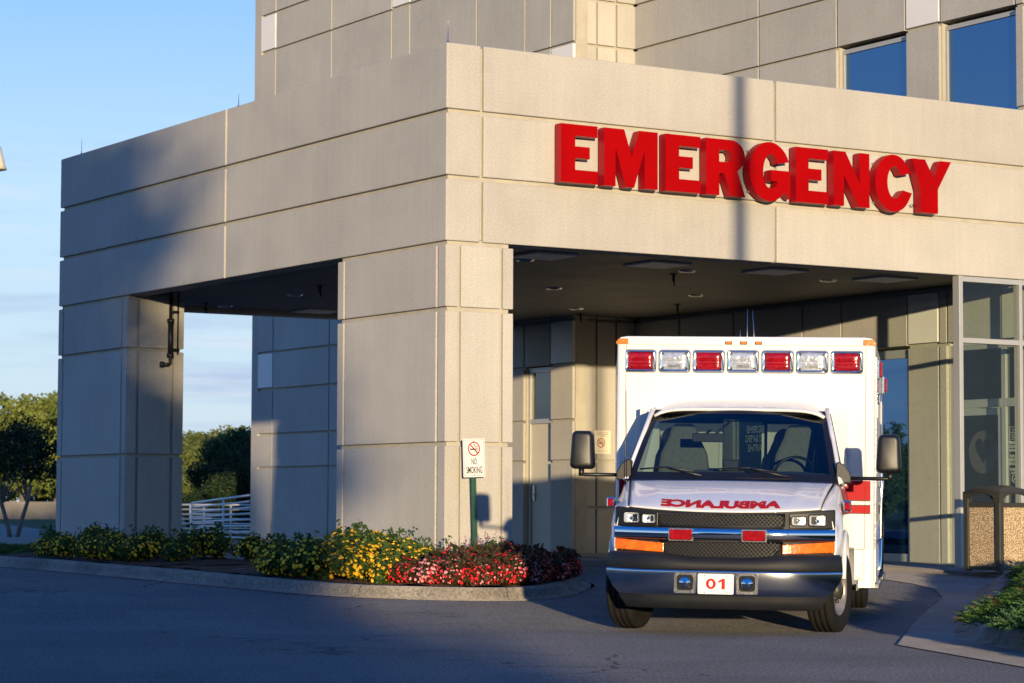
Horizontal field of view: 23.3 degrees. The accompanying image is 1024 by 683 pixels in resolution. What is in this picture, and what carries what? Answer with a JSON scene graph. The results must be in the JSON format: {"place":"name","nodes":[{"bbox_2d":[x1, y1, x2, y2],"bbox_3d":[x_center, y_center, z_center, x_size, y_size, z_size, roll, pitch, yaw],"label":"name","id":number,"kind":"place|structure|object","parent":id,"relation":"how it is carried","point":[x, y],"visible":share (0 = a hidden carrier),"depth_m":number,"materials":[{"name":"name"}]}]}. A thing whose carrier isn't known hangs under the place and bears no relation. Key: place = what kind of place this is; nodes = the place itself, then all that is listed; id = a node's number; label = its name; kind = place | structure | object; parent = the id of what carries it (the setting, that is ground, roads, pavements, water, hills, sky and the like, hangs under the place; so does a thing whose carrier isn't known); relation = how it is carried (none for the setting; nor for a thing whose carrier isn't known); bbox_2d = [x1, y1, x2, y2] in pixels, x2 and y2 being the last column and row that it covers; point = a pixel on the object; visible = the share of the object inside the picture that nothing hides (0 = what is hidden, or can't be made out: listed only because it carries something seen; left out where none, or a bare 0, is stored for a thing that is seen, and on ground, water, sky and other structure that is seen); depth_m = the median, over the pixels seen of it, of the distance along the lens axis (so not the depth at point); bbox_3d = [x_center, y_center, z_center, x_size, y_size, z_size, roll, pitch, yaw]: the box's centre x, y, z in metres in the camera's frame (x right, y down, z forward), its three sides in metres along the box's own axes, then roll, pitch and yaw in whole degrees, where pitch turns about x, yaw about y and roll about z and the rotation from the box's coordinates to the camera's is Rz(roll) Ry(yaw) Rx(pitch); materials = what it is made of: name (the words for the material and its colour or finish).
{"place":"outdoors","nodes":[
{"label":"outdoors","id":0,"kind":"place"},
{"bbox_2d":[0,524,45,536],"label":"path","id":1,"kind":"structure","parent":0,"point":[29,532],"depth_m":74.62,"materials":[{"name":"concrete"}]},
{"bbox_2d":[0,147,6,170],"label":"street lamp","id":2,"kind":"object","parent":1,"relation":"on","point":[2,165],"visible":1,"depth_m":59.00,"materials":[{"name":"paint"}]},
{"bbox_2d":[0,552,252,565],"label":"flower bed soil","id":3,"kind":"structure","parent":0,"point":[193,561],"depth_m":32.28,"materials":[{"name":"soil"}]},
{"bbox_2d":[35,534,58,557],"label":"lantana bush","id":4,"kind":"object","parent":3,"relation":"on","point":[43,549],"visible":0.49,"depth_m":34.26,"materials":[{"name":"green plant"}]},
{"bbox_2d":[30,524,65,554],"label":"lantana bush","id":5,"kind":"object","parent":3,"relation":"on","point":[50,531],"visible":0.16,"depth_m":35.14,"materials":[{"name":"green plant"}]},
{"bbox_2d":[45,530,79,558],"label":"lantana bush","id":6,"kind":"object","parent":3,"relation":"on","point":[62,545],"visible":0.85,"depth_m":33.41,"materials":[{"name":"green plant"}]},
{"bbox_2d":[69,528,105,558],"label":"lantana bush","id":7,"kind":"object","parent":3,"relation":"on","point":[83,550],"visible":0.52,"depth_m":32.90,"materials":[{"name":"green plant"}]},
{"bbox_2d":[68,521,108,541],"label":"lantana bush","id":8,"kind":"object","parent":3,"relation":"on","point":[106,530],"visible":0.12,"depth_m":35.16,"materials":[{"name":"green plant"}]},
{"bbox_2d":[84,529,136,560],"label":"lantana bush","id":9,"kind":"object","parent":3,"relation":"on","point":[106,547],"visible":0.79,"depth_m":32.35,"materials":[{"name":"green plant"}]},
{"bbox_2d":[101,525,131,557],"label":"lantana bush","id":10,"kind":"object","parent":3,"relation":"on","point":[125,534],"visible":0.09,"depth_m":33.30,"materials":[{"name":"green plant"}]},
{"bbox_2d":[114,531,164,560],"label":"lantana bush","id":11,"kind":"object","parent":3,"relation":"on","point":[140,547],"visible":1,"depth_m":31.95,"materials":[{"name":"green plant"}]},
{"bbox_2d":[123,524,171,559],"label":"lantana bush","id":12,"kind":"object","parent":3,"relation":"on","point":[158,536],"visible":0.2,"depth_m":33.01,"materials":[{"name":"green plant"}]},
{"bbox_2d":[161,528,200,560],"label":"lantana bush","id":13,"kind":"object","parent":3,"relation":"on","point":[183,547],"visible":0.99,"depth_m":32.42,"materials":[{"name":"green plant"}]},
{"bbox_2d":[174,522,232,558],"bbox_3d":[-4.108,2.661,33.010,0.834,0.547,0.720,1,-4,-12],"label":"lantana bush","id":14,"kind":"object","parent":3,"relation":"on","point":[213,543],"visible":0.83,"depth_m":32.90,"materials":[{"name":"green plant"}]},
{"bbox_2d":[225,532,268,560],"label":"lantana bush","id":15,"kind":"object","parent":3,"relation":"on","point":[248,547],"visible":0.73,"depth_m":32.28,"materials":[{"name":"green plant"}]},
{"bbox_2d":[0,0,255,501],"label":"sky","id":16,"kind":"structure","parent":0,"point":[93,74],"materials":[{"name":"blue"}]},
{"bbox_2d":[172,568,291,578],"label":"path","id":17,"kind":"structure","parent":0,"point":[211,571],"depth_m":30.28,"materials":[{"name":"concrete"}]},
{"bbox_2d":[0,537,606,567],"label":"sidewalk","id":18,"kind":"structure","parent":0,"point":[585,561],"depth_m":37.30,"materials":[{"name":"concrete"}]},
{"bbox_2d":[0,546,19,553],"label":"juniper shrub","id":19,"kind":"object","parent":18,"relation":"on","point":[4,549],"visible":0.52,"depth_m":38.34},
{"bbox_2d":[7,547,34,553],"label":"juniper shrub","id":20,"kind":"object","parent":18,"relation":"on","point":[24,550],"visible":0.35,"depth_m":37.60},
{"bbox_2d":[155,562,540,586],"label":"flower bed soil","id":21,"kind":"structure","parent":0,"point":[231,567],"depth_m":29.09,"materials":[{"name":"soil"}]},
{"bbox_2d":[250,549,270,574],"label":"lantana bush","id":22,"kind":"object","parent":21,"relation":"on","point":[257,561],"visible":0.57,"depth_m":28.64,"materials":[{"name":"green plant"}]},
{"bbox_2d":[255,532,301,557],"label":"lantana bush","id":23,"kind":"object","parent":21,"relation":"on","point":[267,545],"visible":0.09,"depth_m":29.44,"materials":[{"name":"green plant"}]},
{"bbox_2d":[260,532,313,576],"bbox_3d":[-2.518,2.449,28.449,0.844,0.537,0.610,-2,-4,31],"label":"lantana bush","id":24,"kind":"object","parent":21,"relation":"on","point":[272,564],"visible":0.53,"depth_m":28.38,"materials":[{"name":"green plant"}]},
{"bbox_2d":[275,530,337,579],"bbox_3d":[-2.241,2.414,27.964,0.761,0.578,0.882,-1,-4,17],"label":"lantana bush","id":25,"kind":"object","parent":21,"relation":"on","point":[309,555],"visible":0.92,"depth_m":27.73,"materials":[{"name":"green plant"}]},
{"bbox_2d":[322,528,372,577],"bbox_3d":[-1.825,2.417,28.242,0.670,0.590,0.927,0,-4,4],"label":"lantana bush","id":26,"kind":"object","parent":21,"relation":"on","point":[343,540],"visible":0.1,"depth_m":28.06,"materials":[{"name":"green plant"}]},
{"bbox_2d":[323,519,375,572],"bbox_3d":[-1.958,2.442,29.423,0.882,0.670,1.022,0,-4,4],"label":"lantana bush","id":27,"kind":"object","parent":21,"relation":"on","point":[334,532],"visible":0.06,"depth_m":29.48,"materials":[{"name":"green plant"}]},
{"bbox_2d":[323,537,379,580],"bbox_3d":[-1.745,2.405,27.383,0.680,0.496,0.724,0,-4,-2],"label":"lantana bush","id":28,"kind":"object","parent":21,"relation":"on","point":[347,564],"visible":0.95,"depth_m":27.20,"materials":[{"name":"yellow plant"}]},
{"bbox_2d":[323,522,395,548],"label":"lantana bush","id":29,"kind":"object","parent":21,"relation":"on","point":[354,530],"visible":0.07,"depth_m":28.67,"materials":[{"name":"green plant"}]},
{"bbox_2d":[341,529,408,580],"bbox_3d":[-1.469,2.387,27.645,0.677,0.596,0.938,-2,-5,36],"label":"lantana bush","id":30,"kind":"object","parent":21,"relation":"on","point":[368,543],"visible":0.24,"depth_m":27.51,"materials":[{"name":"yellow plant"}]},
{"bbox_2d":[365,544,424,583],"bbox_3d":[-1.243,2.429,27.075,0.698,0.458,0.603,-1,-4,14],"label":"lantana bush","id":31,"kind":"object","parent":21,"relation":"on","point":[382,563],"visible":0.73,"depth_m":27.00,"materials":[{"name":"yellow plant"}]},
{"bbox_2d":[382,526,417,543],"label":"lantana bush","id":32,"kind":"object","parent":21,"relation":"on","point":[392,531],"visible":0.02,"depth_m":29.15,"materials":[{"name":"green plant"}]},
{"bbox_2d":[379,531,422,554],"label":"lantana bush","id":33,"kind":"object","parent":21,"relation":"on","point":[394,542],"visible":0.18,"depth_m":28.06,"materials":[{"name":"yellow plant"}]},
{"bbox_2d":[386,554,419,584],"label":"begonia plant","id":34,"kind":"object","parent":21,"relation":"on","point":[402,567],"visible":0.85,"depth_m":26.80,"materials":[{"name":"red plant"}]},
{"bbox_2d":[404,552,441,583],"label":"begonia plant","id":35,"kind":"object","parent":21,"relation":"on","point":[426,562],"visible":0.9,"depth_m":26.62,"materials":[{"name":"pink plant"}]},
{"bbox_2d":[403,541,442,558],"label":"lantana bush","id":36,"kind":"object","parent":21,"relation":"on","point":[424,550],"visible":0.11,"depth_m":27.51,"materials":[{"name":"yellow plant"}]},
{"bbox_2d":[414,535,451,550],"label":"lantana bush","id":37,"kind":"object","parent":21,"relation":"on","point":[425,539],"visible":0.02,"depth_m":28.61,"materials":[{"name":"green plant"}]},
{"bbox_2d":[418,558,449,584],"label":"begonia plant","id":38,"kind":"object","parent":21,"relation":"on","point":[437,576],"visible":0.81,"depth_m":26.58,"materials":[{"name":"pink plant"}]},
{"bbox_2d":[442,550,460,563],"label":"begonia plant","id":39,"kind":"object","parent":21,"relation":"on","point":[453,557],"visible":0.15,"depth_m":26.83,"materials":[{"name":"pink plant"}]},
{"bbox_2d":[436,558,467,585],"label":"begonia plant","id":40,"kind":"object","parent":21,"relation":"on","point":[449,570],"visible":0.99,"depth_m":26.44,"materials":[{"name":"pink plant"}]},
{"bbox_2d":[439,542,475,561],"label":"begonia plant","id":41,"kind":"object","parent":21,"relation":"on","point":[454,547],"visible":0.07,"depth_m":27.17,"materials":[{"name":"green plant"}]},
{"bbox_2d":[451,554,490,586],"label":"begonia plant","id":42,"kind":"object","parent":21,"relation":"on","point":[469,576],"visible":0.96,"depth_m":26.48,"materials":[{"name":"red plant"}]},
{"bbox_2d":[463,438,484,586],"bbox_3d":[-0.442,2.039,29.417,0.310,1.775,0.052,0,-3,-34],"label":"no smoking sign","id":43,"kind":"object","parent":21,"relation":"on","point":[473,459],"visible":0.84,"depth_m":29.42,"materials":[{"name":"metal"}]},
{"bbox_2d":[469,549,494,584],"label":"begonia plant","id":44,"kind":"object","parent":21,"relation":"on","point":[481,553],"visible":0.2,"depth_m":26.86,"materials":[{"name":"green plant"}]},
{"bbox_2d":[469,556,505,584],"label":"begonia plant","id":45,"kind":"object","parent":21,"relation":"on","point":[488,563],"visible":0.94,"depth_m":26.49,"materials":[{"name":"red plant"}]},
{"bbox_2d":[479,531,508,549],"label":"salvia plant","id":46,"kind":"object","parent":21,"relation":"on","point":[499,543],"visible":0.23,"depth_m":28.86,"materials":[{"name":"green plant"}]},
{"bbox_2d":[488,556,521,585],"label":"begonia plant","id":47,"kind":"object","parent":21,"relation":"on","point":[505,579],"visible":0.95,"depth_m":26.54,"materials":[{"name":"red plant"}]},
{"bbox_2d":[497,549,528,567],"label":"begonia plant","id":48,"kind":"object","parent":21,"relation":"on","point":[519,555],"visible":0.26,"depth_m":26.95,"materials":[{"name":"red plant"}]},
{"bbox_2d":[500,556,543,584],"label":"begonia plant","id":49,"kind":"object","parent":21,"relation":"on","point":[525,570],"visible":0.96,"depth_m":26.61,"materials":[{"name":"red plant"}]},
{"bbox_2d":[516,559,545,583],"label":"begonia plant","id":50,"kind":"object","parent":21,"relation":"on","point":[537,571],"visible":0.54,"depth_m":26.84,"materials":[{"name":"brown plant"}]},
{"bbox_2d":[526,555,551,582],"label":"begonia plant","id":51,"kind":"object","parent":21,"relation":"on","point":[544,566],"visible":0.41,"depth_m":26.96,"materials":[{"name":"brown plant"}]},
{"bbox_2d":[535,554,560,581],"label":"begonia plant","id":52,"kind":"object","parent":21,"relation":"on","point":[553,572],"visible":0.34,"depth_m":27.28,"materials":[{"name":"brown plant"}]},
{"bbox_2d":[541,554,570,580],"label":"begonia plant","id":53,"kind":"object","parent":21,"relation":"on","point":[560,565],"visible":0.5,"depth_m":27.50,"materials":[{"name":"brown plant"}]},
{"bbox_2d":[544,550,571,580],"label":"begonia plant","id":54,"kind":"object","parent":21,"relation":"on","point":[554,557],"visible":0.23,"depth_m":27.77,"materials":[{"name":"brown plant"}]},
{"bbox_2d":[546,545,581,578],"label":"begonia plant","id":55,"kind":"object","parent":21,"relation":"on","point":[572,563],"visible":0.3,"depth_m":28.21,"materials":[{"name":"brown plant"}]},
{"bbox_2d":[0,566,1023,682],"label":"road","id":56,"kind":"structure","parent":0,"point":[59,627],"depth_m":19.90,"materials":[{"name":"asphalt"}]},
{"bbox_2d":[5,567,388,598],"bbox_3d":[-5.684,3.031,32.179,0.499,0.120,15.120,3,-5,-35],"label":"gutter line","id":57,"kind":"object","parent":56,"relation":"on","point":[194,584],"visible":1,"depth_m":29.04,"materials":[{"name":"grey concrete"}]},
{"bbox_2d":[570,310,901,631],"bbox_3d":[2.320,1.163,24.174,2.950,3.040,7.083,0,-4,9],"label":"ambulance","id":58,"kind":"object","parent":56,"relation":"on","point":[795,523],"visible":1,"depth_m":22.28,"materials":[{"name":"white paint"}]},
{"bbox_2d":[840,485,849,535],"bbox_3d":[2.998,1.700,22.481,0.087,0.821,1.245,0,-4,9],"label":"cab door","id":59,"kind":"structure","parent":58,"relation":"in","point":[847,515],"depth_m":22.51,"materials":[{"name":"white paint"}]},
{"bbox_2d":[875,357,883,578],"bbox_3d":[3.731,1.318,25.160,0.035,2.100,3.865,0,-4,9],"label":"compartment door","id":60,"kind":"structure","parent":58,"relation":"in","point":[879,413],"depth_m":23.55,"materials":[{"name":"white paint"}]},
{"bbox_2d":[0,519,1023,667],"bbox_3d":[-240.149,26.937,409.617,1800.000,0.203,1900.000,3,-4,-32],"label":"ground","id":61,"kind":"structure","parent":0,"point":[34,523],"depth_m":95.16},
{"bbox_2d":[0,481,19,501],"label":"broadleaf tree","id":62,"kind":"object","parent":61,"relation":"on","point":[12,498],"visible":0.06,"depth_m":163.69,"materials":[{"name":"green plant"}]},
{"bbox_2d":[0,502,55,518],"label":"wall","id":63,"kind":"structure","parent":61,"relation":"on","point":[39,510],"depth_m":137.54,"materials":[{"name":"concrete"}]},
{"bbox_2d":[0,392,57,501],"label":"broadleaf tree","id":64,"kind":"object","parent":61,"relation":"on","point":[43,410],"visible":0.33,"depth_m":145.68,"materials":[{"name":"green plant"}]},
{"bbox_2d":[0,413,59,536],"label":"crape myrtle","id":65,"kind":"object","parent":61,"relation":"on","point":[22,449],"visible":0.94,"depth_m":58.76,"materials":[{"name":"green plant"}]},
{"bbox_2d":[15,485,53,501],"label":"broadleaf tree","id":66,"kind":"object","parent":61,"relation":"on","point":[42,499],"visible":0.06,"depth_m":158.51,"materials":[{"name":"green plant"}]},
{"bbox_2d":[31,390,59,501],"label":"broadleaf tree","id":67,"kind":"object","parent":61,"relation":"on","point":[43,492],"visible":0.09,"depth_m":149.08,"materials":[{"name":"green plant"}]},
{"bbox_2d":[182,475,195,497],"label":"broadleaf tree","id":68,"kind":"object","parent":61,"relation":"on","point":[186,488],"visible":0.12,"depth_m":118.32,"materials":[{"name":"green plant"}]},
{"bbox_2d":[179,441,207,466],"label":"broadleaf tree","id":69,"kind":"object","parent":61,"relation":"on","point":[187,456],"visible":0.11,"depth_m":147.60,"materials":[{"name":"green plant"}]},
{"bbox_2d":[183,488,207,529],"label":"dark tree","id":70,"kind":"object","parent":61,"relation":"on","point":[195,498],"visible":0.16,"depth_m":71.34,"materials":[{"name":"green plant"}]},
{"bbox_2d":[182,429,211,450],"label":"broadleaf tree","id":71,"kind":"object","parent":61,"relation":"on","point":[191,439],"visible":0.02,"depth_m":170.24,"materials":[{"name":"green plant"}]},
{"bbox_2d":[182,459,216,516],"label":"dark tree","id":72,"kind":"object","parent":61,"relation":"on","point":[197,472],"visible":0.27,"depth_m":72.94,"materials":[{"name":"green plant"}]},
{"bbox_2d":[196,482,221,524],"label":"dark tree","id":73,"kind":"object","parent":61,"relation":"on","point":[203,497],"visible":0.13,"depth_m":67.06,"materials":[{"name":"green plant"}]},
{"bbox_2d":[182,504,249,535],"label":"railing","id":74,"kind":"object","parent":61,"relation":"on","point":[204,518],"visible":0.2,"depth_m":61.39,"materials":[{"name":"metal"}]},
{"bbox_2d":[187,447,250,535],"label":"dark tree","id":75,"kind":"object","parent":61,"relation":"on","point":[227,460],"visible":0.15,"depth_m":67.08,"materials":[{"name":"green plant"}]},
{"bbox_2d":[190,494,249,538],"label":"railing","id":76,"kind":"object","parent":61,"relation":"on","point":[222,509],"visible":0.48,"depth_m":55.26,"materials":[{"name":"metal"}]},
{"bbox_2d":[189,428,250,529],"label":"dark tree","id":77,"kind":"object","parent":61,"relation":"on","point":[208,455],"visible":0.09,"depth_m":76.93,"materials":[{"name":"green plant"}]},
{"bbox_2d":[201,462,250,535],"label":"dark tree","id":78,"kind":"object","parent":61,"relation":"on","point":[215,489],"visible":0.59,"depth_m":65.33,"materials":[{"name":"green plant"}]},
{"bbox_2d":[207,424,245,439],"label":"broadleaf tree","id":79,"kind":"object","parent":61,"relation":"on","point":[214,431],"visible":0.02,"depth_m":182.25,"materials":[{"name":"green plant"}]},
{"bbox_2d":[205,428,249,451],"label":"broadleaf tree","id":80,"kind":"object","parent":61,"relation":"on","point":[218,438],"visible":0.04,"depth_m":148.82,"materials":[{"name":"green plant"}]},
{"bbox_2d":[209,442,246,470],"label":"dark tree","id":81,"kind":"object","parent":61,"relation":"on","point":[236,446],"visible":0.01,"depth_m":75.11,"materials":[{"name":"green plant"}]},
{"bbox_2d":[231,441,250,461],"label":"dark tree","id":82,"kind":"object","parent":61,"relation":"on","point":[247,451],"visible":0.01,"depth_m":71.28,"materials":[{"name":"green plant"}]},
{"bbox_2d":[0,556,590,600],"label":"kerb","id":83,"kind":"structure","parent":61,"relation":"on","point":[571,587],"depth_m":27.61,"materials":[{"name":"concrete"}]},
{"bbox_2d":[56,42,1023,586],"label":"entrance canopy","id":84,"kind":"object","parent":61,"relation":"on","point":[424,228],"visible":0.88,"depth_m":32.48,"materials":[{"name":"concrete"}]},
{"bbox_2d":[555,123,950,214],"bbox_3d":[3.231,-2.188,32.062,6.330,0.770,0.175,3,-4,-32],"label":"emergency sign","id":85,"kind":"object","parent":84,"relation":"attached to","point":[626,163],"visible":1,"depth_m":31.76,"materials":[{"name":"red"}]},
{"bbox_2d":[250,0,1023,562],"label":"hospital building","id":86,"kind":"structure","parent":61,"relation":"on","point":[942,50],"depth_m":42.20,"materials":[{"name":"concrete"}]},
{"bbox_2d":[531,424,551,549],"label":"door","id":87,"kind":"structure","parent":86,"relation":"in","point":[541,433],"depth_m":43.25,"materials":[{"name":"paint"}]},
{"bbox_2d":[594,430,610,453],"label":"wall notice","id":88,"kind":"object","parent":86,"relation":"attached to","point":[602,439],"depth_m":42.55,"materials":[{"name":"beige"}]},
{"bbox_2d":[736,422,761,471],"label":"window","id":89,"kind":"structure","parent":86,"relation":"in","point":[748,434],"depth_m":40.33,"materials":[{"name":"glass"}]},
{"bbox_2d":[843,36,906,95],"bbox_3d":[5.604,-3.300,38.013,0.060,2.570,1.600,3,-4,-32],"label":"window","id":90,"kind":"structure","parent":86,"relation":"in","point":[879,67],"depth_m":38.05,"materials":[{"name":"glass"}]},
{"bbox_2d":[878,349,909,561],"bbox_3d":[5.571,1.741,37.633,0.060,3.180,1.530,3,-4,-32],"label":"window","id":91,"kind":"structure","parent":86,"relation":"in","point":[896,501],"depth_m":37.28,"materials":[{"name":"glass"}]},
{"bbox_2d":[945,10,1017,108],"bbox_3d":[6.854,-3.425,36.027,0.060,2.570,1.580,3,-4,-32],"label":"window","id":92,"kind":"structure","parent":86,"relation":"in","point":[980,54],"depth_m":36.07,"materials":[{"name":"glass"}]},
{"bbox_2d":[964,407,1001,502],"bbox_3d":[6.753,2.078,35.741,0.050,2.230,0.950,3,-4,-32],"label":"door","id":93,"kind":"structure","parent":86,"relation":"in","point":[982,426],"depth_m":35.74,"materials":[{"name":"paint"}]},
{"bbox_2d":[883,571,1023,666],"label":"apron","id":94,"kind":"object","parent":61,"relation":"on","point":[932,628],"visible":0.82,"depth_m":22.82,"materials":[{"name":"concrete"}]},
{"bbox_2d":[954,571,1023,651],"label":"kerb","id":95,"kind":"structure","parent":61,"relation":"on","point":[980,634],"depth_m":20.03,"materials":[{"name":"concrete"}]},
{"bbox_2d":[578,553,1009,577],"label":"sidewalk","id":96,"kind":"structure","parent":0,"point":[939,568],"depth_m":33.35,"materials":[{"name":"concrete"}]},
{"bbox_2d":[953,275,1023,566],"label":"glazed screen","id":97,"kind":"object","parent":96,"relation":"on","point":[1017,342],"visible":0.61,"depth_m":33.91,"materials":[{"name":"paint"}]},
{"bbox_2d":[963,485,1023,571],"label":"litter bin","id":98,"kind":"object","parent":96,"relation":"on","point":[993,531],"visible":0.99,"depth_m":31.29,"materials":[{"name":"beige"}]},
{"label":"shrub bed soil","id":99,"kind":"structure","parent":0,"visible":0},
{"bbox_2d":[953,588,1023,625],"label":"juniper shrub","id":100,"kind":"object","parent":99,"relation":"on","point":[975,614],"visible":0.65,"depth_m":19.17,"materials":[{"name":"plant"}]},
{"bbox_2d":[983,600,1023,632],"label":"juniper shrub","id":101,"kind":"object","parent":99,"relation":"on","point":[1012,618],"visible":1,"depth_m":18.39,"materials":[{"name":"plant"}]},
{"bbox_2d":[1000,575,1023,592],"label":"juniper shrub","id":102,"kind":"object","parent":99,"relation":"on","point":[1015,582],"visible":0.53,"depth_m":24.71,"materials":[{"name":"plant"}]},
{"bbox_2d":[1003,562,1023,578],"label":"juniper shrub","id":103,"kind":"object","parent":99,"relation":"on","point":[1015,571],"visible":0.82,"depth_m":27.55,"materials":[{"name":"plant"}]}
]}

